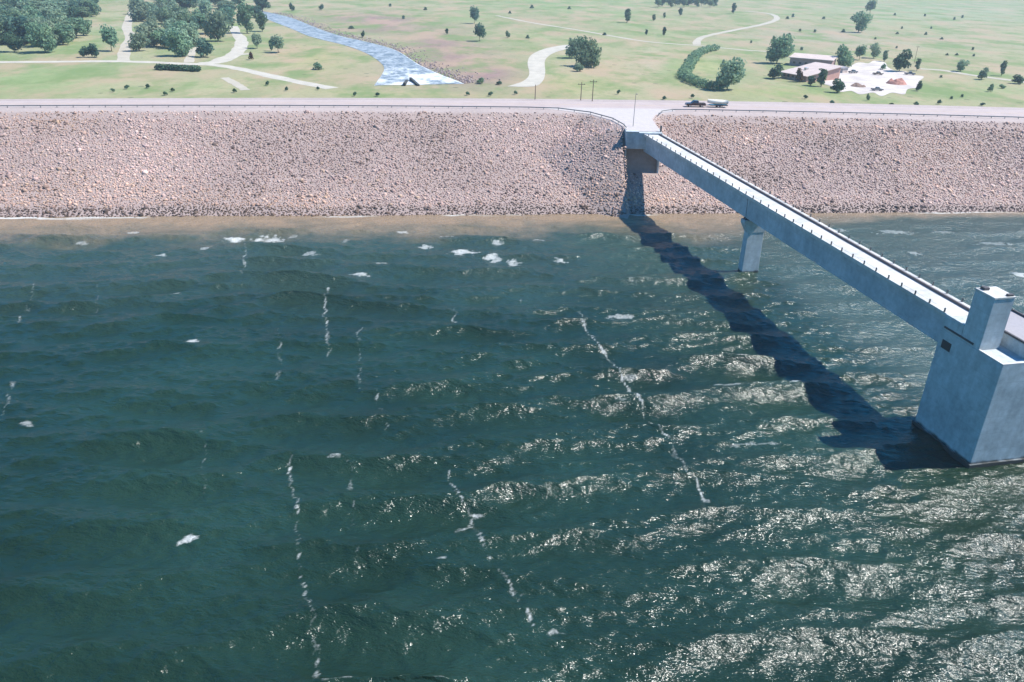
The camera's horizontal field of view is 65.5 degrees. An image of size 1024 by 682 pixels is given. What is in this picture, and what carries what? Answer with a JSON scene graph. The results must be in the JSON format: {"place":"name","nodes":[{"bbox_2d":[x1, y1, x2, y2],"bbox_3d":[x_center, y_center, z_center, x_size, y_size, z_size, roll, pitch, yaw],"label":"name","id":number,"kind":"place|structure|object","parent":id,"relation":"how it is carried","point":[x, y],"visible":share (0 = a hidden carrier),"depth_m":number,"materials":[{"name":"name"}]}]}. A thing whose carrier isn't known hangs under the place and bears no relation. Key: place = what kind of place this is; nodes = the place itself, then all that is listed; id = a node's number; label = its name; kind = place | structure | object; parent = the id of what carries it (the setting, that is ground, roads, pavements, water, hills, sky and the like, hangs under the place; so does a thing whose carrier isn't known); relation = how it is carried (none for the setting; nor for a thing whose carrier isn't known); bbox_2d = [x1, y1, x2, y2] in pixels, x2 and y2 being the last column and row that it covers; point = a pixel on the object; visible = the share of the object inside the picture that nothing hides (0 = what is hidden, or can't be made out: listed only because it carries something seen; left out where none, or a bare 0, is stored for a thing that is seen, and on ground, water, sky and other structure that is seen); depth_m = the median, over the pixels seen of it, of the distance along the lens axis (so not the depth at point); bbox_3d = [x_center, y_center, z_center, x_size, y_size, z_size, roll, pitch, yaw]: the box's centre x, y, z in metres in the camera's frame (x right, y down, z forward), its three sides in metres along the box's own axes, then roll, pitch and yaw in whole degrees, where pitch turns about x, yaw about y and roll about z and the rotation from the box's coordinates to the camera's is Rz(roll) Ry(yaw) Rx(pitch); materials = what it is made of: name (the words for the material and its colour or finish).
{"place":"outdoors","nodes":[
{"label":"outdoors","id":0,"kind":"place"},
{"bbox_2d":[116,10,134,60],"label":"dirt track","id":1,"kind":"structure","parent":0,"point":[123,53],"depth_m":521.25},
{"bbox_2d":[0,60,337,88],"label":"gravel track","id":2,"kind":"structure","parent":0,"point":[273,76],"depth_m":423.20,"materials":[{"name":"gravel"}]},
{"bbox_2d":[184,47,197,62],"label":"dirt track","id":3,"kind":"structure","parent":0,"point":[189,57],"depth_m":462.40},
{"bbox_2d":[198,26,248,63],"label":"gravel track","id":4,"kind":"structure","parent":0,"point":[241,42],"depth_m":519.85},
{"bbox_2d":[210,53,248,60],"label":"gravel track","id":5,"kind":"structure","parent":0,"point":[225,58],"depth_m":462.29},
{"bbox_2d":[221,77,249,89],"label":"dirt track","id":6,"kind":"structure","parent":0,"point":[236,84],"depth_m":376.23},
{"bbox_2d":[263,11,463,85],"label":"stream water","id":7,"kind":"structure","parent":0,"point":[400,68],"depth_m":479.06,"materials":[{"name":"liquid"}]},
{"bbox_2d":[0,212,1023,681],"bbox_3d":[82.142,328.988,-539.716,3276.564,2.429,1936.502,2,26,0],"label":"lake water","id":8,"kind":"structure","parent":0,"point":[488,448],"depth_m":99.64,"materials":[{"name":"liquid"}]},
{"bbox_2d":[912,286,1023,467],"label":"intake tower","id":9,"kind":"structure","parent":8,"relation":"in","point":[970,413],"depth_m":99.52,"materials":[{"name":"concrete"}]},
{"bbox_2d":[0,0,1023,107],"bbox_3d":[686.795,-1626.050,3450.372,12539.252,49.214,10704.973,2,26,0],"label":"ground","id":10,"kind":"structure","parent":0,"point":[991,32],"depth_m":532.49,"materials":[{"name":"plant"}]},
{"bbox_2d":[0,17,12,43],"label":"cottonwood","id":11,"kind":"object","parent":10,"relation":"on","point":[4,29],"visible":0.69,"depth_m":488.21,"materials":[{"name":"green plant"}]},
{"bbox_2d":[0,31,23,51],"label":"cottonwood","id":12,"kind":"object","parent":10,"relation":"on","point":[9,38],"visible":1,"depth_m":457.62,"materials":[{"name":"green plant"}]},
{"bbox_2d":[3,0,21,6],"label":"cottonwood","id":13,"kind":"object","parent":10,"relation":"on","point":[13,3],"visible":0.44,"depth_m":666.86,"materials":[{"name":"green plant"}]},
{"bbox_2d":[0,8,28,16],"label":"cottonwood","id":14,"kind":"object","parent":10,"relation":"on","point":[13,13],"visible":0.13,"depth_m":529.40,"materials":[{"name":"green plant"}]},
{"bbox_2d":[3,15,29,44],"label":"cottonwood","id":15,"kind":"object","parent":10,"relation":"on","point":[15,24],"visible":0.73,"depth_m":487.01,"materials":[{"name":"green plant"}]},
{"bbox_2d":[15,0,48,9],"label":"cottonwood","id":16,"kind":"object","parent":10,"relation":"on","point":[36,3],"visible":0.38,"depth_m":623.08,"materials":[{"name":"green plant"}]},
{"bbox_2d":[22,20,56,52],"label":"cottonwood","id":17,"kind":"object","parent":10,"relation":"on","point":[40,35],"visible":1,"depth_m":455.19,"materials":[{"name":"green plant"}]},
{"bbox_2d":[27,17,59,42],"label":"cottonwood","id":18,"kind":"object","parent":10,"relation":"on","point":[50,23],"visible":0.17,"depth_m":485.00,"materials":[{"name":"green plant"}]},
{"bbox_2d":[37,6,66,18],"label":"cottonwood","id":19,"kind":"object","parent":10,"relation":"on","point":[45,11],"visible":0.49,"depth_m":561.22,"materials":[{"name":"green plant"}]},
{"bbox_2d":[43,0,67,7],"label":"cottonwood","id":20,"kind":"object","parent":10,"relation":"on","point":[57,3],"visible":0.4,"depth_m":643.15,"materials":[{"name":"green plant"}]},
{"bbox_2d":[43,14,75,40],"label":"cottonwood","id":21,"kind":"object","parent":10,"relation":"on","point":[62,19],"visible":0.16,"depth_m":513.14,"materials":[{"name":"green plant"}]},
{"bbox_2d":[46,18,73,42],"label":"cottonwood","id":22,"kind":"object","parent":10,"relation":"on","point":[63,22],"visible":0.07,"depth_m":502.02,"materials":[{"name":"green plant"}]},
{"bbox_2d":[52,23,73,44],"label":"cottonwood","id":23,"kind":"object","parent":10,"relation":"on","point":[61,31],"visible":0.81,"depth_m":494.43,"materials":[{"name":"green plant"}]},
{"bbox_2d":[53,6,79,17],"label":"cottonwood","id":24,"kind":"object","parent":10,"relation":"on","point":[68,11],"visible":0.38,"depth_m":619.37,"materials":[{"name":"green plant"}]},
{"bbox_2d":[65,17,86,37],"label":"cottonwood","id":25,"kind":"object","parent":10,"relation":"on","point":[76,21],"visible":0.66,"depth_m":530.02,"materials":[{"name":"green plant"}]},
{"bbox_2d":[73,6,91,18],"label":"cottonwood","id":26,"kind":"object","parent":10,"relation":"on","point":[84,12],"visible":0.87,"depth_m":641.87,"materials":[{"name":"green plant"}]},
{"bbox_2d":[78,46,88,56],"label":"bush","id":27,"kind":"object","parent":10,"relation":"on","point":[82,52],"visible":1,"depth_m":445.51,"materials":[{"name":"green plant"}]},
{"bbox_2d":[77,17,91,35],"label":"cottonwood","id":28,"kind":"object","parent":10,"relation":"on","point":[86,23],"visible":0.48,"depth_m":546.36,"materials":[{"name":"green plant"}]},
{"bbox_2d":[80,0,98,16],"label":"cottonwood","id":29,"kind":"object","parent":10,"relation":"on","point":[90,4],"visible":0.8,"depth_m":681.12,"materials":[{"name":"green plant"}]},
{"bbox_2d":[85,43,99,56],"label":"bush","id":30,"kind":"object","parent":10,"relation":"on","point":[92,50],"visible":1,"depth_m":445.94,"materials":[{"name":"green plant"}]},
{"bbox_2d":[99,24,118,50],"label":"cottonwood","id":31,"kind":"object","parent":10,"relation":"on","point":[109,37],"visible":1,"depth_m":470.96,"materials":[{"name":"green plant"}]},
{"bbox_2d":[127,0,143,9],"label":"cottonwood","id":32,"kind":"object","parent":10,"relation":"on","point":[134,2],"visible":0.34,"depth_m":716.70,"materials":[{"name":"green plant"}]},
{"bbox_2d":[127,0,149,20],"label":"cottonwood","id":33,"kind":"object","parent":10,"relation":"on","point":[139,12],"visible":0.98,"depth_m":654.41,"materials":[{"name":"green plant"}]},
{"bbox_2d":[127,30,150,50],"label":"cottonwood","id":34,"kind":"object","parent":10,"relation":"on","point":[137,40],"visible":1,"depth_m":475.03,"materials":[{"name":"green plant"}]},
{"bbox_2d":[135,21,161,45],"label":"cottonwood","id":35,"kind":"object","parent":10,"relation":"on","point":[150,25],"visible":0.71,"depth_m":496.98,"materials":[{"name":"green plant"}]},
{"bbox_2d":[145,7,158,19],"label":"cottonwood","id":36,"kind":"object","parent":10,"relation":"on","point":[151,11],"visible":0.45,"depth_m":653.26,"materials":[{"name":"green plant"}]},
{"bbox_2d":[150,28,168,46],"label":"cottonwood","id":37,"kind":"object","parent":10,"relation":"on","point":[160,42],"visible":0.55,"depth_m":495.39,"materials":[{"name":"green plant"}]},
{"bbox_2d":[156,6,171,21],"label":"cottonwood","id":38,"kind":"object","parent":10,"relation":"on","point":[164,12],"visible":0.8,"depth_m":637.75,"materials":[{"name":"green plant"}]},
{"bbox_2d":[165,0,177,11],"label":"cottonwood","id":39,"kind":"object","parent":10,"relation":"on","point":[171,4],"visible":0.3,"depth_m":679.37,"materials":[{"name":"green plant"}]},
{"bbox_2d":[160,17,186,28],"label":"cottonwood","id":40,"kind":"object","parent":10,"relation":"on","point":[167,22],"visible":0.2,"depth_m":534.95,"materials":[{"name":"green plant"}]},
{"bbox_2d":[160,26,192,44],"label":"cottonwood","id":41,"kind":"object","parent":10,"relation":"on","point":[185,34],"visible":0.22,"depth_m":491.10,"materials":[{"name":"green plant"}]},
{"bbox_2d":[154,63,200,71],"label":"hedge","id":42,"kind":"object","parent":10,"relation":"on","point":[184,67],"visible":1,"depth_m":408.55,"materials":[{"name":"green plant"}]},
{"bbox_2d":[170,6,188,13],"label":"cottonwood","id":43,"kind":"object","parent":10,"relation":"on","point":[177,8],"visible":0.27,"depth_m":650.70,"materials":[{"name":"green plant"}]},
{"bbox_2d":[165,28,194,55],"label":"cottonwood","id":44,"kind":"object","parent":10,"relation":"on","point":[177,45],"visible":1,"depth_m":457.54,"materials":[{"name":"green plant"}]},
{"bbox_2d":[165,20,197,32],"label":"cottonwood","id":45,"kind":"object","parent":10,"relation":"on","point":[178,24],"visible":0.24,"depth_m":518.32,"materials":[{"name":"green plant"}]},
{"bbox_2d":[168,12,195,25],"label":"cottonwood","id":46,"kind":"object","parent":10,"relation":"on","point":[187,17],"visible":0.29,"depth_m":554.84,"materials":[{"name":"green plant"}]},
{"bbox_2d":[173,0,196,9],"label":"cottonwood","id":47,"kind":"object","parent":10,"relation":"on","point":[187,3],"visible":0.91,"depth_m":758.28,"materials":[{"name":"green plant"}]},
{"bbox_2d":[179,21,200,46],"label":"cottonwood","id":48,"kind":"object","parent":10,"relation":"on","point":[191,30],"visible":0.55,"depth_m":499.42,"materials":[{"name":"green plant"}]},
{"bbox_2d":[191,13,207,29],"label":"cottonwood","id":49,"kind":"object","parent":10,"relation":"on","point":[200,19],"visible":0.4,"depth_m":570.78,"materials":[{"name":"green plant"}]},
{"bbox_2d":[195,37,214,56],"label":"tree","id":50,"kind":"object","parent":10,"relation":"on","point":[203,45],"visible":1,"depth_m":458.10,"materials":[{"name":"green plant"}]},
{"bbox_2d":[197,0,212,13],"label":"cottonwood","id":51,"kind":"object","parent":10,"relation":"on","point":[204,6],"visible":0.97,"depth_m":736.40,"materials":[{"name":"green plant"}]},
{"bbox_2d":[201,9,232,40],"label":"cottonwood","id":52,"kind":"object","parent":10,"relation":"on","point":[214,26],"visible":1,"depth_m":532.06,"materials":[{"name":"green plant"}]},
{"bbox_2d":[215,9,236,25],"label":"cottonwood","id":53,"kind":"object","parent":10,"relation":"on","point":[230,19],"visible":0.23,"depth_m":618.86,"materials":[{"name":"green plant"}]},
{"bbox_2d":[217,0,235,6],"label":"cottonwood","id":54,"kind":"object","parent":10,"relation":"on","point":[220,3],"visible":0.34,"depth_m":745.37,"materials":[{"name":"green plant"}]},
{"bbox_2d":[220,7,236,17],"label":"cottonwood","id":55,"kind":"object","parent":10,"relation":"on","point":[231,12],"visible":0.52,"depth_m":662.93,"materials":[{"name":"green plant"}]},
{"bbox_2d":[236,2,254,32],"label":"cottonwood","id":56,"kind":"object","parent":10,"relation":"on","point":[245,12],"visible":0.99,"depth_m":585.53,"materials":[{"name":"green plant"}]},
{"bbox_2d":[251,32,261,46],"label":"tree","id":57,"kind":"object","parent":10,"relation":"on","point":[256,40],"visible":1,"depth_m":503.65,"materials":[{"name":"green plant"}]},
{"bbox_2d":[254,12,267,31],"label":"cottonwood","id":58,"kind":"object","parent":10,"relation":"on","point":[262,17],"visible":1,"depth_m":603.03,"materials":[{"name":"green plant"}]},
{"bbox_2d":[253,0,270,11],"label":"cottonwood","id":59,"kind":"object","parent":10,"relation":"on","point":[263,4],"visible":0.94,"depth_m":781.65,"materials":[{"name":"green plant"}]},
{"bbox_2d":[269,34,283,52],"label":"tree","id":60,"kind":"object","parent":10,"relation":"on","point":[276,41],"visible":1,"depth_m":484.83,"materials":[{"name":"green plant"}]},
{"bbox_2d":[275,12,500,82],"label":"bank stone","id":61,"kind":"object","parent":10,"relation":"on","point":[465,79],"visible":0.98,"depth_m":499.91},
{"bbox_2d":[469,5,479,23],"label":"pasture tree","id":62,"kind":"object","parent":10,"relation":"on","point":[474,14],"visible":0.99,"depth_m":719.37,"materials":[{"name":"green plant"}]},
{"bbox_2d":[473,22,486,40],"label":"pasture tree","id":63,"kind":"object","parent":10,"relation":"on","point":[479,30],"visible":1,"depth_m":578.09,"materials":[{"name":"green plant"}]},
{"bbox_2d":[565,35,584,57],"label":"pasture tree","id":64,"kind":"object","parent":10,"relation":"on","point":[573,48],"visible":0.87,"depth_m":498.05,"materials":[{"name":"green plant"}]},
{"bbox_2d":[573,63,583,70],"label":"pasture tree","id":65,"kind":"object","parent":10,"relation":"on","point":[578,67],"visible":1,"depth_m":444.89,"materials":[{"name":"green plant"}]},
{"bbox_2d":[575,35,601,67],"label":"pasture tree","id":66,"kind":"object","parent":10,"relation":"on","point":[589,55],"visible":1,"depth_m":459.99,"materials":[{"name":"green plant"}]},
{"bbox_2d":[625,8,630,20],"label":"pasture tree","id":67,"kind":"object","parent":10,"relation":"on","point":[628,14],"visible":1,"depth_m":775.92,"materials":[{"name":"green plant"}]},
{"bbox_2d":[677,44,723,90],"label":"hedge","id":68,"kind":"object","parent":10,"relation":"on","point":[686,68],"visible":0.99,"depth_m":439.85,"materials":[{"name":"green plant"}]},
{"bbox_2d":[715,56,746,89],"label":"pasture tree","id":69,"kind":"object","parent":10,"relation":"on","point":[728,75],"visible":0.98,"depth_m":391.37,"materials":[{"name":"green plant"}]},
{"bbox_2d":[767,64,783,77],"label":"pasture tree","id":70,"kind":"object","parent":10,"relation":"on","point":[774,72],"visible":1,"depth_m":436.94,"materials":[{"name":"green plant"}]},
{"bbox_2d":[765,33,794,63],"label":"pasture tree","id":71,"kind":"object","parent":10,"relation":"on","point":[779,49],"visible":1,"depth_m":498.27,"materials":[{"name":"green plant"}]},
{"bbox_2d":[795,68,802,81],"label":"pasture tree","id":72,"kind":"object","parent":10,"relation":"on","point":[799,76],"visible":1,"depth_m":427.57,"materials":[{"name":"green plant"}]},
{"bbox_2d":[781,62,843,81],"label":"service building","id":73,"kind":"structure","parent":10,"relation":"on","point":[809,69],"depth_m":439.59,"materials":[{"name":"white"}]},
{"bbox_2d":[789,53,837,65],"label":"workshop building","id":74,"kind":"structure","parent":10,"relation":"on","point":[798,59],"depth_m":493.65,"materials":[{"name":"white metal"}]},
{"bbox_2d":[816,68,827,86],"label":"pasture tree","id":75,"kind":"object","parent":10,"relation":"on","point":[823,76],"visible":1,"depth_m":413.88,"materials":[{"name":"green plant"}]},
{"bbox_2d":[830,78,845,91],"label":"pasture tree","id":76,"kind":"object","parent":10,"relation":"on","point":[838,86],"visible":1,"depth_m":396.74,"materials":[{"name":"green plant"}]},
{"bbox_2d":[835,44,854,66],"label":"pasture tree","id":77,"kind":"object","parent":10,"relation":"on","point":[845,58],"visible":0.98,"depth_m":491.77,"materials":[{"name":"green plant"}]},
{"bbox_2d":[854,44,867,58],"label":"pasture tree","id":78,"kind":"object","parent":10,"relation":"on","point":[860,51],"visible":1,"depth_m":531.27,"materials":[{"name":"green plant"}]},
{"bbox_2d":[850,11,873,32],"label":"pasture tree","id":79,"kind":"object","parent":10,"relation":"on","point":[861,24],"visible":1,"depth_m":737.40,"materials":[{"name":"green plant"}]},
{"bbox_2d":[865,0,877,10],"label":"pasture tree","id":80,"kind":"object","parent":10,"relation":"on","point":[870,5],"visible":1,"depth_m":1012.11,"materials":[{"name":"green plant"}]},
{"bbox_2d":[824,61,923,95],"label":"yard","id":81,"kind":"structure","parent":10,"relation":"on","point":[866,77],"depth_m":447.60,"materials":[{"name":"concrete"}]},
{"bbox_2d":[886,78,906,84],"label":"earth heap","id":82,"kind":"object","parent":81,"relation":"on","point":[899,81],"visible":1,"depth_m":430.34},
{"bbox_2d":[869,42,880,57],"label":"pasture tree","id":83,"kind":"object","parent":10,"relation":"on","point":[874,49],"visible":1,"depth_m":543.10,"materials":[{"name":"green plant"}]},
{"bbox_2d":[892,49,912,70],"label":"pasture tree","id":84,"kind":"object","parent":10,"relation":"on","point":[900,61],"visible":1,"depth_m":478.29,"materials":[{"name":"green plant"}]},
{"bbox_2d":[956,59,969,70],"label":"pasture tree","id":85,"kind":"object","parent":10,"relation":"on","point":[962,63],"visible":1,"depth_m":488.67,"materials":[{"name":"green plant"}]},
{"bbox_2d":[977,67,988,78],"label":"pasture tree","id":86,"kind":"object","parent":10,"relation":"on","point":[982,74],"visible":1,"depth_m":456.70,"materials":[{"name":"green plant"}]},
{"bbox_2d":[1000,60,1007,74],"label":"pasture tree","id":87,"kind":"object","parent":10,"relation":"on","point":[1003,65],"visible":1,"depth_m":473.44,"materials":[{"name":"green plant"}]},
{"bbox_2d":[1011,74,1023,83],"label":"pasture tree","id":88,"kind":"object","parent":10,"relation":"on","point":[1019,78],"visible":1,"depth_m":444.33,"materials":[{"name":"green plant"}]},
{"bbox_2d":[0,98,1023,218],"bbox_3d":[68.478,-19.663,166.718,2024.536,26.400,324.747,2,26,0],"label":"embankment","id":89,"kind":"structure","parent":0,"point":[641,162],"depth_m":208.43,"materials":[{"name":"stone"}]},
{"bbox_2d":[0,105,625,126],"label":"guardrail","id":90,"kind":"object","parent":89,"relation":"on","point":[420,106],"visible":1,"depth_m":222.53,"materials":[{"name":"metal"}]},
{"bbox_2d":[0,110,1023,217],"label":"riprap","id":91,"kind":"object","parent":89,"relation":"on","point":[898,148],"visible":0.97,"depth_m":205.85,"materials":[{"name":"stone"}]},
{"bbox_2d":[547,108,673,131],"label":"apron","id":92,"kind":"object","parent":89,"relation":"on","point":[643,121],"visible":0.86,"depth_m":225.11,"materials":[{"name":"concrete"}]},
{"bbox_2d":[624,125,969,341],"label":"access bridge","id":93,"kind":"structure","parent":89,"relation":"on","point":[920,304],"depth_m":136.91,"materials":[{"name":"concrete"}]},
{"bbox_2d":[658,109,1023,118],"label":"guardrail","id":94,"kind":"object","parent":89,"relation":"on","point":[840,112],"visible":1,"depth_m":234.87,"materials":[{"name":"metal"}]},
{"bbox_2d":[0,100,1023,116],"bbox_3d":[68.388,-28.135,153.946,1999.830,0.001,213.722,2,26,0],"label":"road","id":95,"kind":"structure","parent":0,"point":[641,105],"depth_m":237.81,"materials":[{"name":"asphalt"}]},
{"bbox_2d":[1,100,1021,110],"bbox_3d":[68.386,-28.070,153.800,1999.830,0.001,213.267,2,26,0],"label":"road edge line","id":96,"kind":"object","parent":95,"relation":"on","point":[392,100],"visible":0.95,"depth_m":236.73,"materials":[{"name":"white paint"}]},
{"bbox_2d":[62,103,1023,113],"bbox_3d":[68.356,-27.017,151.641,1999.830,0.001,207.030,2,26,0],"label":"road centre line","id":97,"kind":"object","parent":95,"relation":"on","point":[568,104],"visible":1,"depth_m":239.53,"materials":[{"name":"yellow paint"}]},
{"bbox_2d":[685,100,705,106],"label":"pickup truck","id":98,"kind":"object","parent":95,"relation":"on","point":[695,103],"visible":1,"depth_m":239.40,"materials":[{"name":"paint"}]},
{"bbox_2d":[708,104,727,107],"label":"trailer","id":99,"kind":"object","parent":95,"relation":"on","point":[718,105],"visible":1,"depth_m":239.86,"materials":[{"name":"paint"}]},
{"bbox_2d":[707,99,728,103],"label":"covered boat","id":100,"kind":"object","parent":99,"relation":"on","point":[714,101],"visible":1,"depth_m":239.59,"materials":[{"name":"white paint"}]},
{"bbox_2d":[510,45,569,86],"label":"gravel road","id":101,"kind":"structure","parent":0,"point":[536,65],"depth_m":461.11,"materials":[{"name":"gravel"}]},
{"bbox_2d":[499,16,765,51],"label":"dirt track","id":102,"kind":"structure","parent":0,"point":[617,36],"depth_m":644.58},
{"bbox_2d":[693,11,779,44],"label":"dirt track","id":103,"kind":"structure","parent":0,"point":[697,41],"depth_m":728.06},
{"bbox_2d":[920,68,1023,82],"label":"dirt track","id":104,"kind":"structure","parent":0,"point":[966,74],"depth_m":481.49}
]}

